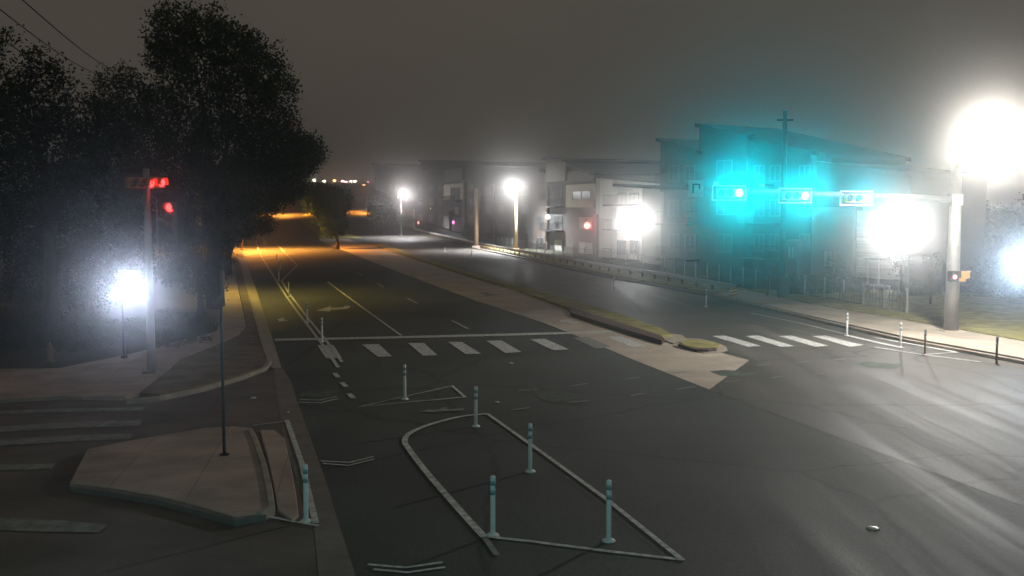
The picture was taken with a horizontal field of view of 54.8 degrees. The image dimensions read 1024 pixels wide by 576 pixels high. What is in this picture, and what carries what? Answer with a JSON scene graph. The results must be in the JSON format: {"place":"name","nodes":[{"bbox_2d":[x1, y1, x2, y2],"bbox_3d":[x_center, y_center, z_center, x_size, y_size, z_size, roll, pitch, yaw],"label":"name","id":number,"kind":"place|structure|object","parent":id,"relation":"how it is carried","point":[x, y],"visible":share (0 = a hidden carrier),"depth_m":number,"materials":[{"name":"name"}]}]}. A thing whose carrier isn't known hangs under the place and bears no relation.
{"place":"outdoors","nodes":[
{"label":"outdoors","id":0,"kind":"place"},
{"bbox_2d":[0,9,110,78],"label":"overhead cable","id":1,"kind":"object","parent":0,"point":[43,42],"visible":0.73,"depth_m":41.76,"materials":[{"name":"black metal"}]},
{"bbox_2d":[22,0,116,71],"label":"overhead cable","id":2,"kind":"object","parent":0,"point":[62,34],"visible":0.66,"depth_m":38.77,"materials":[{"name":"black metal"}]},
{"bbox_2d":[0,261,245,402],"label":"sidewalk","id":3,"kind":"structure","parent":0,"point":[118,377],"depth_m":32.29,"materials":[{"name":"concrete"}]},
{"bbox_2d":[118,270,139,357],"bbox_3d":[-13.862,1.032,35.664,0.714,3.359,0.933,-3,5,-37],"label":"street lamp","id":4,"kind":"object","parent":3,"relation":"on","point":[128,285],"visible":0.92,"depth_m":35.38,"materials":[{"name":"black metal"}]},
{"bbox_2d":[142,168,161,373],"bbox_3d":[-11.900,-0.491,32.481,0.592,6.837,0.500,0,4,0],"label":"signal pole","id":5,"kind":"object","parent":3,"relation":"on","point":[151,349],"visible":0.84,"depth_m":32.41,"materials":[{"name":"metal"}]},
{"bbox_2d":[120,172,157,192],"bbox_3d":[-12.093,-3.414,32.058,0.673,0.640,1.440,2,5,28],"label":"traffic signal","id":6,"kind":"object","parent":5,"relation":"attached to","point":[134,182],"visible":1,"depth_m":31.82,"materials":[{"name":"brown"}]},
{"bbox_2d":[140,172,168,191],"bbox_3d":[-11.730,-3.496,32.654,0.462,0.640,1.080,2,5,28],"label":"traffic signal","id":7,"kind":"object","parent":5,"relation":"attached to","point":[163,181],"visible":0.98,"depth_m":32.85,"materials":[{"name":"brown"}]},
{"bbox_2d":[157,197,182,250],"bbox_3d":[-11.355,-2.100,32.386,0.933,1.800,0.480,1,4,10],"label":"traffic signal","id":8,"kind":"object","parent":5,"relation":"attached to","point":[172,218],"visible":1,"depth_m":32.40,"materials":[{"name":"grey"}]},
{"bbox_2d":[0,370,318,575],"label":"slip lane","id":9,"kind":"structure","parent":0,"point":[132,538],"depth_m":17.59,"materials":[{"name":"asphalt"}]},
{"bbox_2d":[70,485,265,526],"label":"kerb","id":10,"kind":"structure","parent":9,"relation":"on","point":[173,505],"depth_m":18.08,"materials":[{"name":"concrete"}]},
{"bbox_2d":[70,426,267,516],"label":"traffic island","id":11,"kind":"structure","parent":9,"relation":"on","point":[193,467],"depth_m":20.28,"materials":[{"name":"concrete"}]},
{"bbox_2d":[217,270,228,455],"bbox_3d":[-6.264,1.638,21.366,0.190,4.029,0.400,0,4,0],"label":"sign post","id":12,"kind":"object","parent":11,"relation":"on","point":[220,281],"visible":1,"depth_m":21.32,"materials":[{"name":"grey metal"}]},
{"bbox_2d":[247,429,274,519],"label":"kerb","id":13,"kind":"structure","parent":9,"relation":"on","point":[269,510],"depth_m":19.37,"materials":[{"name":"concrete"}]},
{"bbox_2d":[260,430,298,520],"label":"traffic island","id":14,"kind":"structure","parent":9,"relation":"on","point":[274,443],"depth_m":20.31,"materials":[{"name":"concrete"}]},
{"bbox_2d":[300,464,311,522],"bbox_3d":[-3.610,3.589,17.264,0.230,1.023,0.230,0,4,0],"label":"marker post","id":15,"kind":"object","parent":9,"relation":"on","point":[306,519],"visible":1,"depth_m":17.23,"materials":[{"name":"teal plastic"}]},
{"bbox_2d":[274,369,355,575],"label":"gutter","id":16,"kind":"object","parent":9,"relation":"on","point":[333,557],"visible":1,"depth_m":19.50,"materials":[{"name":"concrete"}]},
{"bbox_2d":[140,258,266,396],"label":"verge","id":17,"kind":"structure","parent":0,"point":[243,352],"depth_m":34.99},
{"bbox_2d":[301,210,360,237],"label":"median ground","id":18,"kind":"structure","parent":0,"point":[306,219],"depth_m":238.03,"materials":[{"name":"green plant"}]},
{"bbox_2d":[0,203,980,572],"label":"road","id":19,"kind":"structure","parent":0,"point":[372,315],"depth_m":42.98,"materials":[{"name":"asphalt"}]},
{"bbox_2d":[298,178,356,248],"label":"tree","id":20,"kind":"object","parent":19,"relation":"on","point":[329,205],"visible":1,"depth_m":148.27,"materials":[{"name":"green plant"}]},
{"bbox_2d":[0,184,1023,371],"bbox_3d":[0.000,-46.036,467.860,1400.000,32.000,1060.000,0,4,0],"label":"ground","id":21,"kind":"structure","parent":0,"point":[172,297],"depth_m":59.26,"materials":[{"name":"plant"}]},
{"bbox_2d":[0,24,38,275],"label":"tree","id":22,"kind":"object","parent":21,"relation":"on","point":[6,230],"visible":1,"depth_m":38.21,"materials":[{"name":"green plant"}]},
{"bbox_2d":[45,342,55,362],"bbox_3d":[-16.494,2.287,35.242,0.340,0.720,0.320,0,4,0],"label":"fire hydrant","id":23,"kind":"object","parent":21,"relation":"on","point":[49,350],"visible":1,"depth_m":35.17,"materials":[{"name":"metal"}]},
{"bbox_2d":[0,40,139,334],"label":"tree","id":24,"kind":"object","parent":21,"relation":"on","point":[52,198],"visible":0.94,"depth_m":43.27,"materials":[{"name":"green plant"}]},
{"bbox_2d":[0,189,205,315],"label":"tree","id":25,"kind":"object","parent":21,"relation":"on","point":[88,275],"visible":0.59,"depth_m":51.73,"materials":[{"name":"green plant"}]},
{"bbox_2d":[0,306,219,352],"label":"hedge","id":26,"kind":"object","parent":21,"relation":"on","point":[83,341],"depth_m":43.66,"materials":[{"name":"green plant"}]},
{"bbox_2d":[60,58,188,302],"bbox_3d":[-23.400,-6.437,59.491,8.288,14.659,5.990,0,4,0],"label":"tree","id":27,"kind":"object","parent":21,"relation":"on","point":[129,118],"visible":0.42,"depth_m":58.98,"materials":[{"name":"green plant"}]},
{"bbox_2d":[156,202,238,326],"bbox_3d":[-15.023,-1.121,47.050,3.900,5.935,3.324,0,4,0],"label":"tree","id":28,"kind":"object","parent":21,"relation":"on","point":[191,239],"visible":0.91,"depth_m":46.85,"materials":[{"name":"green plant"}]},
{"bbox_2d":[124,257,271,404],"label":"kerb","id":29,"kind":"structure","parent":21,"relation":"on","point":[266,365],"depth_m":31.23,"materials":[{"name":"concrete"}]},
{"bbox_2d":[131,0,331,308],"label":"tree","id":30,"kind":"object","parent":21,"relation":"on","point":[197,166],"visible":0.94,"depth_m":54.71,"materials":[{"name":"green plant"}]},
{"bbox_2d":[143,177,375,206],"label":"distant wood","id":31,"kind":"object","parent":21,"relation":"on","point":[358,189],"visible":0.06,"depth_m":438.09,"materials":[{"name":"green plant"}]},
{"bbox_2d":[191,143,328,274],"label":"tree","id":32,"kind":"object","parent":21,"relation":"on","point":[242,228],"visible":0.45,"depth_m":84.15,"materials":[{"name":"green plant"}]},
{"bbox_2d":[240,258,280,367],"bbox_3d":[-20.477,-0.446,77.300,0.736,0.001,89.517,-1,5,-16],"label":"gutter","id":33,"kind":"object","parent":21,"relation":"on","point":[268,339],"visible":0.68,"depth_m":49.98,"materials":[{"name":"concrete"}]},
{"bbox_2d":[364,203,482,242],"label":"tree","id":34,"kind":"object","parent":21,"relation":"on","point":[392,217],"visible":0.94,"depth_m":174.05,"materials":[{"name":"green plant"}]},
{"bbox_2d":[372,160,545,241],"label":"apartment building","id":35,"kind":"structure","parent":21,"relation":"on","point":[443,190],"depth_m":215.44,"materials":[{"name":"paint"}]},
{"bbox_2d":[450,187,459,198],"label":"window","id":36,"kind":"structure","parent":35,"relation":"in","point":[453,191],"depth_m":200.09,"materials":[{"name":"grey"}]},
{"bbox_2d":[510,185,518,249],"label":"street lamp","id":37,"kind":"object","parent":21,"relation":"on","point":[516,223],"visible":0.93,"depth_m":145.48,"materials":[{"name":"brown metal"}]},
{"bbox_2d":[477,158,659,253],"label":"apartment building","id":38,"kind":"structure","parent":21,"relation":"on","point":[561,192],"depth_m":144.51,"materials":[{"name":"paint"}]},
{"bbox_2d":[554,190,561,205],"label":"window","id":39,"kind":"structure","parent":38,"relation":"in","point":[557,193],"depth_m":142.17,"materials":[{"name":"grey"}]},
{"bbox_2d":[554,216,561,229],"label":"window","id":40,"kind":"structure","parent":38,"relation":"in","point":[557,219],"depth_m":142.41,"materials":[{"name":"grey"}]},
{"bbox_2d":[572,191,590,199],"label":"window","id":41,"kind":"structure","parent":38,"relation":"in","point":[576,195],"depth_m":133.03,"materials":[{"name":"grey"}]},
{"bbox_2d":[578,217,592,229],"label":"window","id":42,"kind":"structure","parent":38,"relation":"in","point":[582,220],"depth_m":132.84,"materials":[{"name":"grey"}]},
{"bbox_2d":[578,242,592,253],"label":"window","id":43,"kind":"structure","parent":38,"relation":"in","point":[588,245],"depth_m":132.55,"materials":[{"name":"grey"}]},
{"bbox_2d":[480,235,661,271],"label":"fence","id":44,"kind":"object","parent":21,"relation":"on","point":[574,252],"visible":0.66,"depth_m":112.86,"materials":[{"name":"black metal"}]},
{"bbox_2d":[414,228,736,291],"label":"guardrail","id":45,"kind":"object","parent":21,"relation":"on","point":[712,283],"visible":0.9,"depth_m":90.11,"materials":[{"name":"grey metal"}]},
{"bbox_2d":[594,175,663,264],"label":"apartment building","id":46,"kind":"structure","parent":21,"relation":"on","point":[617,208],"depth_m":111.69,"materials":[{"name":"paint"}]},
{"bbox_2d":[617,240,625,254],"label":"window","id":47,"kind":"structure","parent":46,"relation":"in","point":[621,244],"depth_m":114.76,"materials":[{"name":"grey"}]},
{"bbox_2d":[630,240,636,254],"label":"window","id":48,"kind":"structure","parent":46,"relation":"in","point":[633,243],"depth_m":111.15,"materials":[{"name":"grey"}]},
{"bbox_2d":[632,216,638,260],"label":"street lamp","id":49,"kind":"object","parent":21,"relation":"on","point":[635,220],"visible":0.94,"depth_m":108.80,"materials":[{"name":"black metal"}]},
{"bbox_2d":[663,263,722,275],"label":"hedge","id":50,"kind":"object","parent":21,"relation":"on","point":[668,270],"visible":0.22,"depth_m":85.77,"materials":[{"name":"green plant"}]},
{"bbox_2d":[756,251,778,295],"bbox_3d":[16.451,-0.893,63.105,1.517,3.057,2.043,0,4,0],"label":"tree","id":51,"kind":"object","parent":21,"relation":"on","point":[768,274],"visible":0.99,"depth_m":63.13,"materials":[{"name":"green plant"}]},
{"bbox_2d":[663,258,908,312],"bbox_3d":[17.373,-0.614,70.010,0.448,1.458,36.654,-1,4,-12],"label":"fence","id":52,"kind":"object","parent":21,"relation":"on","point":[843,292],"visible":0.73,"depth_m":63.12,"materials":[{"name":"black metal"}]},
{"bbox_2d":[655,123,991,288],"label":"apartment building","id":53,"kind":"structure","parent":21,"relation":"on","point":[706,229],"depth_m":77.66,"materials":[{"name":"paint"}]},
{"bbox_2d":[668,199,679,216],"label":"window","id":54,"kind":"structure","parent":53,"relation":"in","point":[673,205],"depth_m":90.32,"materials":[{"name":"grey"}]},
{"bbox_2d":[668,234,679,251],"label":"window","id":55,"kind":"structure","parent":53,"relation":"in","point":[673,239],"depth_m":90.52,"materials":[{"name":"grey"}]},
{"bbox_2d":[684,199,695,216],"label":"window","id":56,"kind":"structure","parent":53,"relation":"in","point":[689,205],"depth_m":88.57,"materials":[{"name":"grey"}]},
{"bbox_2d":[684,234,695,251],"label":"window","id":57,"kind":"structure","parent":53,"relation":"in","point":[689,239],"depth_m":88.75,"materials":[{"name":"grey"}]},
{"bbox_2d":[716,201,731,214],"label":"window","id":58,"kind":"structure","parent":53,"relation":"in","point":[722,207],"depth_m":83.68,"materials":[{"name":"grey"}]},
{"bbox_2d":[716,159,732,177],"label":"window","id":59,"kind":"structure","parent":53,"relation":"in","point":[723,167],"depth_m":83.46,"materials":[{"name":"grey"}]},
{"bbox_2d":[716,234,732,252],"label":"window","id":60,"kind":"structure","parent":53,"relation":"in","point":[723,241],"depth_m":83.80,"materials":[{"name":"grey"}]},
{"bbox_2d":[753,165,764,181],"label":"window","id":61,"kind":"structure","parent":53,"relation":"in","point":[761,168],"depth_m":80.45,"materials":[{"name":"grey"}]},
{"bbox_2d":[753,199,764,216],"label":"window","id":62,"kind":"structure","parent":53,"relation":"in","point":[758,205],"depth_m":80.58,"materials":[{"name":"grey"}]},
{"bbox_2d":[753,234,764,251],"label":"window","id":63,"kind":"structure","parent":53,"relation":"in","point":[759,239],"depth_m":81.84,"materials":[{"name":"grey"}]},
{"bbox_2d":[769,199,779,216],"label":"window","id":64,"kind":"structure","parent":53,"relation":"in","point":[774,207],"depth_m":79.22,"materials":[{"name":"grey"}]},
{"bbox_2d":[769,234,779,251],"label":"window","id":65,"kind":"structure","parent":53,"relation":"in","point":[774,240],"depth_m":80.39,"materials":[{"name":"grey"}]},
{"bbox_2d":[769,165,780,181],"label":"window","id":66,"kind":"structure","parent":53,"relation":"in","point":[775,176],"depth_m":79.01,"materials":[{"name":"grey"}]},
{"bbox_2d":[787,246,795,259],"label":"window","id":67,"kind":"structure","parent":53,"relation":"in","point":[791,250],"depth_m":77.81,"materials":[{"name":"grey"}]},
{"bbox_2d":[799,203,809,216],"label":"window","id":68,"kind":"structure","parent":53,"relation":"in","point":[804,208],"depth_m":76.63,"materials":[{"name":"teal"}]},
{"bbox_2d":[799,165,810,181],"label":"window","id":69,"kind":"structure","parent":53,"relation":"in","point":[804,170],"depth_m":76.47,"materials":[{"name":"teal"}]},
{"bbox_2d":[799,234,810,251],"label":"window","id":70,"kind":"structure","parent":53,"relation":"in","point":[806,237],"depth_m":77.63,"materials":[{"name":"grey"}]},
{"bbox_2d":[822,250,833,267],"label":"window","id":71,"kind":"structure","parent":53,"relation":"in","point":[827,253],"depth_m":74.73,"materials":[{"name":"grey"}]},
{"bbox_2d":[983,192,1023,281],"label":"tree","id":72,"kind":"object","parent":21,"relation":"on","point":[1004,229],"visible":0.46,"depth_m":78.30,"materials":[{"name":"green plant"}]},
{"bbox_2d":[0,0,1023,183],"label":"sky","id":73,"kind":"structure","parent":0,"point":[383,81],"materials":[{"name":"grey"}]},
{"bbox_2d":[368,243,672,337],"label":"median ground","id":74,"kind":"structure","parent":0,"point":[561,302],"depth_m":61.53,"materials":[{"name":"grey plant"}]},
{"bbox_2d":[320,239,746,359],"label":"median strip","id":75,"kind":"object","parent":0,"point":[510,299],"visible":0.81,"depth_m":59.79,"materials":[{"name":"concrete"}]},
{"bbox_2d":[570,307,664,344],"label":"median kerb","id":76,"kind":"structure","parent":75,"relation":"on","point":[617,326],"depth_m":45.87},
{"bbox_2d":[664,334,687,343],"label":"median kerb","id":77,"kind":"structure","parent":75,"relation":"on","point":[677,338],"depth_m":41.80,"materials":[{"name":"concrete"}]},
{"bbox_2d":[678,343,716,351],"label":"median kerb","id":78,"kind":"structure","parent":75,"relation":"on","point":[699,349],"depth_m":38.58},
{"bbox_2d":[673,338,726,352],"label":"median kerb","id":79,"kind":"structure","parent":75,"relation":"on","point":[722,348],"depth_m":39.16,"materials":[{"name":"concrete"}]},
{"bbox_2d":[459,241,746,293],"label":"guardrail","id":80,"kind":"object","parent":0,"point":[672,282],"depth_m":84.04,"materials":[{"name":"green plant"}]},
{"bbox_2d":[283,369,1023,575],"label":"intersection","id":81,"kind":"structure","parent":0,"point":[706,482],"depth_m":19.47,"materials":[{"name":"asphalt"}]},
{"bbox_2d":[401,364,407,399],"bbox_3d":[-3.119,2.726,28.667,0.230,1.023,0.230,0,4,0],"label":"marker post","id":82,"kind":"object","parent":81,"relation":"on","point":[404,383],"visible":1,"depth_m":28.63,"materials":[{"name":"white plastic"}]},
{"bbox_2d":[471,386,479,426],"bbox_3d":[-0.921,3.003,25.007,0.230,1.023,0.230,0,4,0],"label":"marker post","id":83,"kind":"object","parent":81,"relation":"on","point":[475,424],"visible":1,"depth_m":24.97,"materials":[{"name":"white plastic"}]},
{"bbox_2d":[487,475,499,536],"bbox_3d":[-0.322,3.645,16.520,0.230,1.023,0.230,0,4,0],"label":"marker post","id":84,"kind":"object","parent":81,"relation":"on","point":[492,533],"visible":1,"depth_m":16.49,"materials":[{"name":"white plastic"}]},
{"bbox_2d":[525,423,535,472],"bbox_3d":[0.380,3.335,20.618,0.230,1.023,0.230,0,4,0],"label":"marker post","id":85,"kind":"object","parent":81,"relation":"on","point":[529,470],"visible":1,"depth_m":20.58,"materials":[{"name":"white plastic"}]},
{"bbox_2d":[602,480,614,542],"bbox_3d":[1.594,3.666,16.251,0.230,1.023,0.230,0,4,0],"label":"marker post","id":86,"kind":"object","parent":81,"relation":"on","point":[607,539],"visible":1,"depth_m":16.22,"materials":[{"name":"white plastic"}]},
{"bbox_2d":[344,197,1023,389],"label":"road","id":87,"kind":"structure","parent":0,"point":[697,320],"depth_m":44.76,"materials":[{"name":"asphalt"}]},
{"bbox_2d":[365,190,393,223],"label":"tree","id":88,"kind":"object","parent":87,"relation":"on","point":[379,198],"visible":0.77,"depth_m":252.72,"materials":[{"name":"green plant"}]},
{"bbox_2d":[472,188,479,247],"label":"utility pole","id":89,"kind":"object","parent":87,"relation":"on","point":[476,241],"visible":0.85,"depth_m":152.35,"materials":[{"name":"brown wood"}]},
{"bbox_2d":[468,246,1023,364],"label":"kerb","id":90,"kind":"structure","parent":87,"relation":"on","point":[991,356],"depth_m":48.70,"materials":[{"name":"concrete"}]},
{"bbox_2d":[635,360,748,388],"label":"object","id":91,"kind":"structure","parent":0,"point":[698,372],"depth_m":34.58,"materials":[{"name":"concrete"}]},
{"bbox_2d":[682,339,720,348],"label":"median ground","id":92,"kind":"structure","parent":0,"point":[694,343],"depth_m":39.60,"materials":[{"name":"green plant"}]},
{"bbox_2d":[712,390,1023,505],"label":"road","id":93,"kind":"structure","parent":0,"point":[973,438],"depth_m":25.26,"materials":[{"name":"asphalt"}]},
{"bbox_2d":[715,290,1023,359],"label":"sidewalk","id":94,"kind":"structure","parent":0,"point":[978,342],"depth_m":45.99,"materials":[{"name":"concrete"}]},
{"bbox_2d":[612,129,994,331],"bbox_3d":[12.118,-1.959,40.981,16.165,8.652,6.975,0,4,0],"label":"signal pole","id":95,"kind":"object","parent":94,"relation":"on","point":[953,199],"visible":0.89,"depth_m":43.62,"materials":[{"name":"metal"}]},
{"bbox_2d":[688,180,703,196],"bbox_3d":[7.520,-4.077,40.458,0.620,0.680,0.225,0,4,-3],"label":"road sign","id":96,"kind":"object","parent":95,"relation":"attached to","point":[695,188],"visible":1,"depth_m":40.35,"materials":[{"name":"white"}]},
{"bbox_2d":[712,185,746,200],"bbox_3d":[8.963,-3.920,40.644,1.440,0.640,0.640,0,4,-3],"label":"traffic signal","id":97,"kind":"object","parent":95,"relation":"attached to","point":[728,192],"visible":1,"depth_m":40.66,"materials":[{"name":"black"}]},
{"bbox_2d":[778,188,811,202],"bbox_3d":[11.910,-3.879,41.439,1.440,0.640,0.640,0,4,-3],"label":"traffic signal","id":98,"kind":"object","parent":95,"relation":"attached to","point":[795,195],"visible":1,"depth_m":41.46,"materials":[{"name":"black"}]},
{"bbox_2d":[839,191,872,205],"bbox_3d":[14.759,-3.839,42.209,1.440,0.640,0.640,0,4,-3],"label":"traffic signal","id":99,"kind":"object","parent":95,"relation":"attached to","point":[856,198],"visible":1,"depth_m":42.24,"materials":[{"name":"yellow"}]},
{"bbox_2d":[947,271,960,281],"bbox_3d":[19.448,-0.528,43.608,0.434,0.470,0.770,-1,4,-10],"label":"pedestrian signal","id":100,"kind":"object","parent":95,"relation":"attached to","point":[953,276],"visible":1,"depth_m":43.41,"materials":[{"name":"black"}]},
{"bbox_2d":[959,271,970,281],"bbox_3d":[19.998,-0.528,43.992,0.828,0.470,0.540,2,5,30],"label":"pedestrian signal","id":101,"kind":"object","parent":95,"relation":"attached to","point":[965,275],"visible":0.81,"depth_m":43.78,"materials":[{"name":"yellow"}]},
{"bbox_2d":[747,289,1023,340],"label":"lawn","id":102,"kind":"structure","parent":0,"point":[994,315],"depth_m":54.48,"materials":[{"name":"green plant"}]},
{"bbox_2d":[777,110,792,297],"bbox_3d":[16.987,-5.162,61.711,1.000,11.781,0.550,0,4,0],"label":"utility pole","id":103,"kind":"object","parent":102,"relation":"on","point":[782,286],"visible":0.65,"depth_m":61.76,"materials":[{"name":"black metal"}]},
{"bbox_2d":[789,269,836,293],"bbox_3d":[19.541,-0.170,64.713,3.595,2.200,2.207,0,4,0],"label":"hedge","id":104,"kind":"object","parent":102,"relation":"on","point":[792,289],"visible":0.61,"depth_m":64.40,"materials":[{"name":"green plant"}]},
{"bbox_2d":[820,250,851,290],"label":"tree","id":105,"kind":"object","parent":102,"relation":"on","point":[832,265],"visible":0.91,"depth_m":65.89,"materials":[{"name":"green plant"}]},
{"bbox_2d":[831,274,873,292],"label":"hedge","id":106,"kind":"object","parent":102,"relation":"on","point":[858,279],"visible":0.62,"depth_m":65.42,"materials":[{"name":"green plant"}]},
{"bbox_2d":[863,257,893,292],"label":"steel frame","id":107,"kind":"object","parent":102,"relation":"on","point":[878,284],"visible":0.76,"depth_m":65.29,"materials":[{"name":"white"}]},
{"bbox_2d":[894,219,905,289],"bbox_3d":[25.180,-1.973,64.210,0.714,5.045,1.284,1,4,15],"label":"street lamp","id":108,"kind":"object","parent":102,"relation":"on","point":[899,228],"visible":0.78,"depth_m":63.67,"materials":[{"name":"black metal"}]},
{"bbox_2d":[888,248,914,297],"bbox_3d":[24.392,-0.913,61.607,1.727,3.324,1.868,2,5,19],"label":"tree","id":109,"kind":"object","parent":102,"relation":"on","point":[900,274],"visible":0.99,"depth_m":61.38,"materials":[{"name":"green plant"}]},
{"bbox_2d":[895,277,944,295],"bbox_3d":[26.125,0.161,63.253,3.122,1.744,2.126,0,4,0],"label":"hedge","id":110,"kind":"object","parent":102,"relation":"on","point":[920,287],"visible":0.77,"depth_m":62.89,"materials":[{"name":"green plant"}]},
{"bbox_2d":[921,252,946,303],"bbox_3d":[24.251,-0.501,56.739,1.374,3.236,2.313,2,5,20],"label":"tree","id":111,"kind":"object","parent":102,"relation":"on","point":[932,261],"visible":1,"depth_m":56.87,"materials":[{"name":"green plant"}]},
{"bbox_2d":[961,256,1023,297],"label":"hedge","id":112,"kind":"object","parent":102,"relation":"on","point":[1000,284],"visible":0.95,"depth_m":62.06,"materials":[{"name":"green plant"}]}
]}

